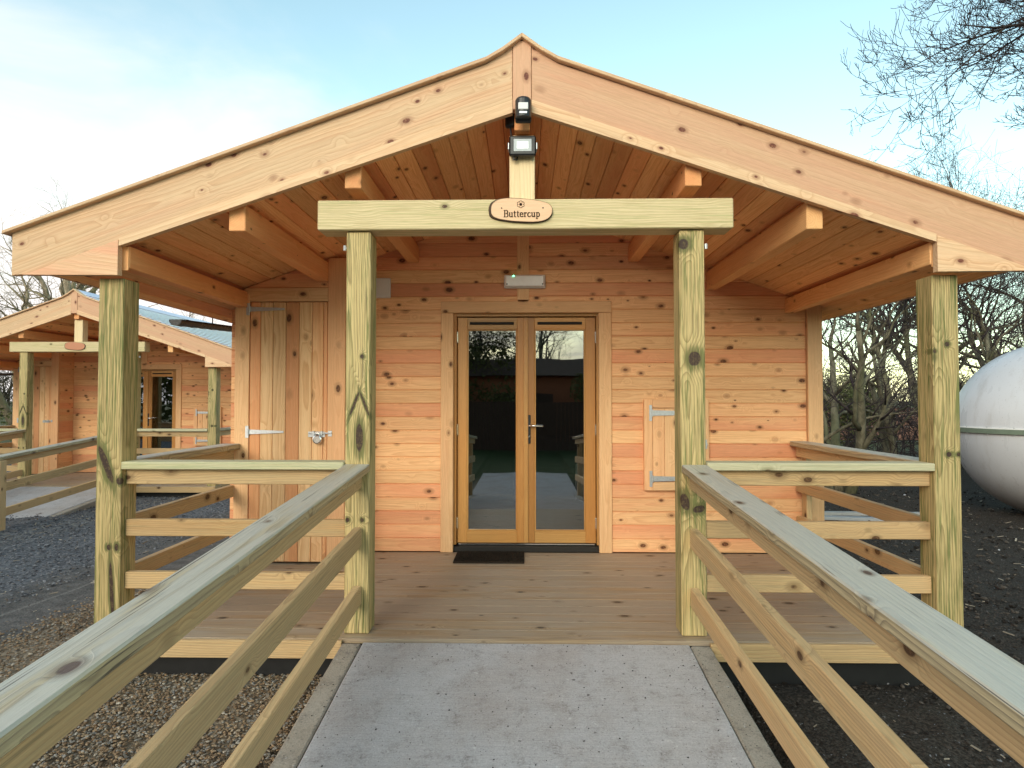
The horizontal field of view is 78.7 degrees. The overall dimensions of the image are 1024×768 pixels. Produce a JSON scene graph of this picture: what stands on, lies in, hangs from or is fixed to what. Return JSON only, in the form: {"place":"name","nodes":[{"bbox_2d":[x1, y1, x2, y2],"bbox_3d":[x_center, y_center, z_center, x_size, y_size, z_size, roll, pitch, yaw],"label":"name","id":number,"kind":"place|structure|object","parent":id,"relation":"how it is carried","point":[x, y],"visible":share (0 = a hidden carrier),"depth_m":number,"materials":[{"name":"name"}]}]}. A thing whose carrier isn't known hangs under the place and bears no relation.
{"place":"outdoors","nodes":[
{"label":"outdoors","id":0,"kind":"place"},
{"bbox_2d":[0,589,321,767],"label":"gravel","id":1,"kind":"structure","parent":0,"point":[102,748],"depth_m":3.20,"materials":[{"name":"gravel"}]},
{"bbox_2d":[0,401,1023,767],"bbox_3d":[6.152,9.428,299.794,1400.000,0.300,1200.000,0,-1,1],"label":"ground","id":2,"kind":"structure","parent":0,"point":[942,725],"depth_m":4.85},
{"bbox_2d":[0,404,12,447],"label":"bush","id":3,"kind":"object","parent":2,"relation":"on","point":[1,414],"visible":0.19,"depth_m":20.88,"materials":[{"name":"green plant"}]},
{"bbox_2d":[0,197,59,311],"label":"bare tree","id":4,"kind":"object","parent":2,"relation":"on","point":[42,283],"visible":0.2,"depth_m":23.90,"materials":[{"name":"brown plant"}]},
{"bbox_2d":[0,226,90,424],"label":"bare tree","id":5,"kind":"object","parent":2,"relation":"on","point":[3,401],"visible":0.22,"depth_m":22.12,"materials":[{"name":"brown plant"}]},
{"bbox_2d":[0,261,99,317],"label":"bare tree","id":6,"kind":"object","parent":2,"relation":"on","point":[85,287],"visible":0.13,"depth_m":20.21,"materials":[{"name":"brown plant"}]},
{"bbox_2d":[6,487,95,518],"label":"ramp","id":7,"kind":"structure","parent":2,"relation":"on","point":[85,499],"depth_m":9.94,"materials":[{"name":"concrete"}]},
{"bbox_2d":[0,429,25,479],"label":"ramp railing","id":8,"kind":"object","parent":7,"relation":"attached to","point":[11,434],"visible":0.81,"depth_m":10.78,"materials":[{"name":"beige wood"}]},
{"bbox_2d":[0,436,96,530],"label":"ramp railing","id":9,"kind":"object","parent":7,"relation":"attached to","point":[27,455],"visible":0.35,"depth_m":8.90,"materials":[{"name":"brown wood"}]},
{"bbox_2d":[0,178,164,310],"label":"bare tree","id":10,"kind":"object","parent":2,"relation":"on","point":[82,288],"visible":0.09,"depth_m":20.95,"materials":[{"name":"brown plant"}]},
{"bbox_2d":[0,173,168,316],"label":"bare tree","id":11,"kind":"object","parent":2,"relation":"on","point":[64,289],"visible":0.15,"depth_m":20.00,"materials":[{"name":"brown plant"}]},
{"bbox_2d":[0,496,227,661],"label":"litter","id":12,"kind":"object","parent":2,"relation":"on","point":[72,568],"visible":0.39,"depth_m":7.05,"materials":[{"name":"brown wood"}]},
{"bbox_2d":[0,496,229,606],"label":"road planings","id":13,"kind":"object","parent":2,"relation":"on","point":[58,553],"visible":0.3,"depth_m":7.40,"materials":[{"name":"grey gravel"}]},
{"bbox_2d":[0,288,231,497],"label":"timber cabin","id":14,"kind":"object","parent":2,"relation":"on","point":[184,377],"visible":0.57,"depth_m":12.56,"materials":[{"name":"brown wood"}]},
{"bbox_2d":[0,425,14,447],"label":"porch railing","id":15,"kind":"object","parent":14,"relation":"attached to","point":[5,445],"visible":0.61,"depth_m":12.40,"materials":[{"name":"brown wood"}]},
{"bbox_2d":[0,428,17,470],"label":"porch railing","id":16,"kind":"object","parent":14,"relation":"attached to","point":[9,467],"visible":0.34,"depth_m":11.04,"materials":[{"name":"beige wood"}]},
{"bbox_2d":[17,367,51,473],"bbox_3d":[-9.607,0.728,12.569,0.727,2.158,0.052,0,-1,1],"label":"cupboard door","id":17,"kind":"structure","parent":14,"relation":"in","point":[42,420],"depth_m":12.57,"materials":[{"name":"wood"}]},
{"bbox_2d":[65,342,85,349],"bbox_3d":[-7.709,-0.668,11.002,0.374,0.150,0.018,0,-1,1],"label":"name sign","id":18,"kind":"object","parent":14,"relation":"attached to","point":[74,346],"visible":1,"depth_m":10.99,"materials":[{"name":"brown wood"}]},
{"bbox_2d":[141,371,145,454],"bbox_3d":[-7.936,0.749,13.061,0.620,2.042,0.069,0,-1,1],"label":"door leaf","id":19,"kind":"structure","parent":14,"relation":"in","point":[143,373],"depth_m":13.04,"materials":[{"name":"brown wood"}]},
{"bbox_2d":[147,371,175,447],"bbox_3d":[-7.304,0.748,13.023,0.637,2.042,0.119,0,-1,1],"label":"door leaf","id":20,"kind":"structure","parent":14,"relation":"in","point":[152,374],"depth_m":13.04,"materials":[{"name":"brown wood"}]},
{"bbox_2d":[137,428,207,453],"bbox_3d":[-5.982,1.165,11.004,1.289,0.752,0.145,0,-1,1],"label":"porch railing","id":21,"kind":"object","parent":14,"relation":"attached to","point":[176,432],"visible":0.45,"depth_m":10.99,"materials":[{"name":"beige wood"}]},
{"bbox_2d":[195,409,207,443],"bbox_3d":[-6.284,0.881,12.883,0.505,0.720,0.060,0,-1,1],"label":"hatch door","id":22,"kind":"structure","parent":14,"relation":"in","point":[202,415],"depth_m":12.90,"materials":[{"name":"brown wood"}]},
{"bbox_2d":[220,427,230,435],"bbox_3d":[-5.245,1.312,11.969,0.145,0.996,1.793,0,-1,1],"label":"porch railing","id":23,"kind":"object","parent":14,"relation":"on","point":[225,430],"visible":0.03,"depth_m":11.39,"materials":[{"name":"beige wood"}]},
{"bbox_2d":[171,308,227,324],"bbox_3d":[-12.685,-1.235,25.182,6.206,7.452,5.928,0,-1,1],"label":"bare tree","id":24,"kind":"object","parent":2,"relation":"on","point":[190,314],"visible":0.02,"depth_m":24.93,"materials":[{"name":"brown plant"}]},
{"bbox_2d":[0,356,973,415],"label":"woodland","id":25,"kind":"object","parent":2,"relation":"on","point":[8,395],"visible":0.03,"depth_m":65.59,"materials":[{"name":"brown plant"}]},
{"bbox_2d":[2,33,1023,686],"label":"timber cabin","id":26,"kind":"object","parent":2,"relation":"on","point":[706,269],"visible":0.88,"depth_m":4.17,"materials":[{"name":"brown wood"}]},
{"bbox_2d":[135,443,239,569],"bbox_3d":[-2.348,0.853,4.492,0.145,0.752,1.383,0,-1,1],"label":"porch railing","id":27,"kind":"object","parent":26,"relation":"attached to","point":[175,552],"visible":0.5,"depth_m":4.45,"materials":[{"name":"brown wood"}]},
{"bbox_2d":[121,460,344,589],"bbox_3d":[-1.633,0.832,3.699,1.309,0.752,0.145,0,-1,1],"label":"porch railing","id":28,"kind":"object","parent":26,"relation":"attached to","point":[307,472],"visible":0.65,"depth_m":3.68,"materials":[{"name":"beige wood"}]},
{"bbox_2d":[245,302,331,561],"bbox_3d":[-1.857,0.394,5.195,0.727,2.158,0.052,0,-1,1],"label":"cupboard door","id":29,"kind":"structure","parent":26,"relation":"in","point":[289,340],"depth_m":5.20,"materials":[{"name":"wood"}]},
{"bbox_2d":[312,432,321,443],"bbox_3d":[-1.609,0.449,5.157,0.080,0.097,0.029,0,-1,1],"label":"padlock","id":30,"kind":"object","parent":26,"relation":"hanging from","point":[317,439],"visible":1,"depth_m":5.14,"materials":[{"name":"silver metal"}]},
{"bbox_2d":[376,278,390,297],"bbox_3d":[-1.170,-0.866,5.632,0.150,0.180,0.034,0,-1,1],"label":"wall box","id":31,"kind":"object","parent":26,"relation":"attached to","point":[383,287],"visible":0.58,"depth_m":5.62,"materials":[{"name":"white plastic"}]},
{"bbox_2d":[453,550,523,563],"bbox_3d":[-0.192,1.483,5.364,0.595,0.026,0.360,0,-1,1],"label":"doormat","id":32,"kind":"object","parent":26,"relation":"on","point":[504,557],"visible":1,"depth_m":5.32,"materials":[{"name":"black rubber"}]},
{"bbox_2d":[456,317,524,542],"bbox_3d":[-0.190,0.415,5.682,0.629,2.042,0.078,0,-1,1],"label":"door leaf","id":33,"kind":"structure","parent":26,"relation":"in","point":[464,535],"depth_m":5.67,"materials":[{"name":"brown wood"}]},
{"bbox_2d":[505,114,513,135],"bbox_3d":[-0.007,-1.502,3.693,0.065,0.258,0.056,0,-1,1],"label":"junction box","id":34,"kind":"object","parent":26,"relation":"attached to","point":[509,122],"visible":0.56,"depth_m":3.68,"materials":[{"name":"black plastic"}]},
{"bbox_2d":[488,198,552,223],"bbox_3d":[0.049,-1.009,3.627,0.374,0.150,0.019,0,-1,1],"label":"name sign","id":35,"kind":"object","parent":26,"relation":"attached to","point":[520,210],"visible":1,"depth_m":3.62,"materials":[{"name":"brown wood"}]},
{"bbox_2d":[508,136,536,160],"bbox_3d":[0.062,-1.381,3.663,0.172,0.137,0.061,0,-1,1],"label":"floodlight","id":36,"kind":"object","parent":26,"relation":"attached to","point":[522,146],"visible":1,"depth_m":3.64,"materials":[{"name":"black plastic"}]},
{"bbox_2d":[515,96,530,122],"bbox_3d":[0.064,-1.559,3.539,0.092,0.128,0.096,0,-1,1],"label":"motion sensor","id":37,"kind":"object","parent":26,"relation":"attached to","point":[522,109],"visible":1,"depth_m":3.51,"materials":[{"name":"black plastic"}]},
{"bbox_2d":[504,275,544,288],"bbox_3d":[0.114,-0.918,5.577,0.370,0.120,0.070,0,-1,1],"label":"bulkhead light","id":38,"kind":"object","parent":26,"relation":"attached to","point":[522,281],"visible":1,"depth_m":5.55,"materials":[{"name":"white plastic"}]},
{"bbox_2d":[526,317,596,542],"bbox_3d":[0.447,0.414,5.649,0.637,2.042,0.119,0,-1,1],"label":"door leaf","id":39,"kind":"structure","parent":26,"relation":"in","point":[585,324],"depth_m":5.65,"materials":[{"name":"brown wood"}]},
{"bbox_2d":[649,405,707,486],"bbox_3d":[1.466,0.546,5.509,0.505,0.720,0.060,0,-1,1],"label":"hatch door","id":40,"kind":"structure","parent":26,"relation":"in","point":[663,419],"depth_m":5.52,"materials":[{"name":"brown wood"}]},
{"bbox_2d":[706,461,934,593],"bbox_3d":[1.769,0.831,3.629,1.289,0.752,0.145,0,-1,1],"label":"porch railing","id":41,"kind":"object","parent":26,"relation":"attached to","point":[828,473],"visible":0.62,"depth_m":3.60,"materials":[{"name":"beige wood"}]},
{"bbox_2d":[790,441,920,574],"bbox_3d":[2.505,0.978,4.595,0.145,0.996,1.793,0,-1,1],"label":"porch railing","id":42,"kind":"object","parent":26,"relation":"attached to","point":[808,451],"visible":0.55,"depth_m":4.48,"materials":[{"name":"brown wood"}]},
{"bbox_2d":[269,643,781,767],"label":"ramp","id":43,"kind":"structure","parent":2,"relation":"on","point":[464,731],"depth_m":2.88,"materials":[{"name":"concrete"}]},
{"bbox_2d":[0,464,369,767],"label":"ramp railing","id":44,"kind":"object","parent":43,"relation":"attached to","point":[50,700],"visible":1,"depth_m":1.81,"materials":[{"name":"beige wood"}]},
{"bbox_2d":[283,643,771,767],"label":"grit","id":45,"kind":"object","parent":43,"relation":"on","point":[526,699],"visible":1,"depth_m":2.93,"materials":[{"name":"gravel"}]},
{"bbox_2d":[682,465,1023,767],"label":"ramp railing","id":46,"kind":"object","parent":43,"relation":"attached to","point":[977,682],"visible":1,"depth_m":1.86,"materials":[{"name":"beige wood"}]},
{"bbox_2d":[824,515,882,520],"bbox_3d":[5.131,1.895,8.751,1.513,0.045,0.120,0,-1,9],"label":"timber plank","id":47,"kind":"object","parent":2,"relation":"on","point":[852,518],"visible":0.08,"depth_m":8.76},
{"bbox_2d":[823,302,917,453],"bbox_3d":[7.800,-0.126,13.614,3.550,4.632,3.665,0,-1,1],"label":"bare tree","id":48,"kind":"object","parent":2,"relation":"on","point":[880,392],"visible":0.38,"depth_m":13.51,"materials":[{"name":"brown plant"}]},
{"bbox_2d":[824,511,919,515],"bbox_3d":[5.290,1.906,9.173,1.601,0.045,0.120,0,-1,3],"label":"timber plank","id":49,"kind":"object","parent":2,"relation":"on","point":[843,513],"depth_m":9.14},
{"bbox_2d":[731,489,1023,767],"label":"soil clods","id":50,"kind":"object","parent":2,"relation":"on","point":[986,600],"visible":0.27,"depth_m":5.01,"materials":[{"name":"brown soil"}]},
{"bbox_2d":[739,492,1023,759],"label":"litter","id":51,"kind":"object","parent":2,"relation":"on","point":[976,748],"visible":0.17,"depth_m":5.13,"materials":[{"name":"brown wood"}]},
{"bbox_2d":[823,373,968,446],"bbox_3d":[11.556,0.926,16.181,11.996,2.478,2.881,0,-1,-6],"label":"bush","id":52,"kind":"object","parent":2,"relation":"on","point":[850,392],"visible":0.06,"depth_m":15.98,"materials":[{"name":"brown plant"}]},
{"bbox_2d":[823,352,969,456],"bbox_3d":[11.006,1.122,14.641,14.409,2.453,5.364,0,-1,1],"label":"undergrowth","id":53,"kind":"object","parent":2,"relation":"on","point":[901,452],"visible":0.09,"depth_m":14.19,"materials":[{"name":"brown plant"}]},
{"bbox_2d":[822,286,974,493],"bbox_3d":[6.298,-0.409,11.905,4.366,5.135,5.825,-1,-2,28],"label":"bare tree","id":54,"kind":"object","parent":2,"relation":"on","point":[857,412],"visible":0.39,"depth_m":11.03,"materials":[{"name":"brown plant"}]},
{"bbox_2d":[822,158,1010,450],"bbox_3d":[10.712,-2.439,20.173,8.327,9.598,7.040,-1,-2,25],"label":"bare tree","id":55,"kind":"object","parent":2,"relation":"on","point":[886,346],"visible":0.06,"depth_m":19.30,"materials":[{"name":"brown plant"}]},
{"bbox_2d":[822,158,1022,394],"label":"bare tree","id":56,"kind":"object","parent":2,"relation":"on","point":[896,350],"visible":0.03,"depth_m":20.14,"materials":[{"name":"brown plant"}]},
{"bbox_2d":[823,155,1023,369],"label":"bare tree","id":57,"kind":"object","parent":2,"relation":"on","point":[973,366],"visible":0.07,"depth_m":20.61,"materials":[{"name":"brown plant"}]},
{"bbox_2d":[829,127,1023,415],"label":"bare tree","id":58,"kind":"object","parent":2,"relation":"on","point":[979,282],"visible":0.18,"depth_m":17.98,"materials":[{"name":"brown plant"}]},
{"bbox_2d":[840,0,1023,171],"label":"overhanging tree","id":59,"kind":"object","parent":2,"relation":"on","point":[1019,21],"visible":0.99,"depth_m":7.03,"materials":[{"name":"brown plant"}]},
{"bbox_2d":[848,288,1023,437],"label":"bare tree","id":60,"kind":"object","parent":2,"relation":"on","point":[961,383],"visible":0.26,"depth_m":12.16,"materials":[{"name":"brown plant"}]},
{"bbox_2d":[854,272,1023,424],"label":"bare tree","id":61,"kind":"object","parent":2,"relation":"on","point":[984,352],"visible":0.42,"depth_m":16.23,"materials":[{"name":"brown plant"}]},
{"bbox_2d":[958,174,1023,356],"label":"bare tree","id":62,"kind":"object","parent":2,"relation":"on","point":[1014,273],"visible":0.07,"depth_m":21.13,"materials":[{"name":"brown plant"}]},
{"bbox_2d":[959,347,1023,510],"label":"storage tank","id":63,"kind":"object","parent":2,"relation":"on","point":[991,395],"visible":0.82,"depth_m":8.83,"materials":[{"name":"white metal"}]},
{"bbox_2d":[0,0,1023,400],"label":"sky","id":64,"kind":"structure","parent":0,"point":[100,97],"materials":[{"name":"blue"}]}
]}

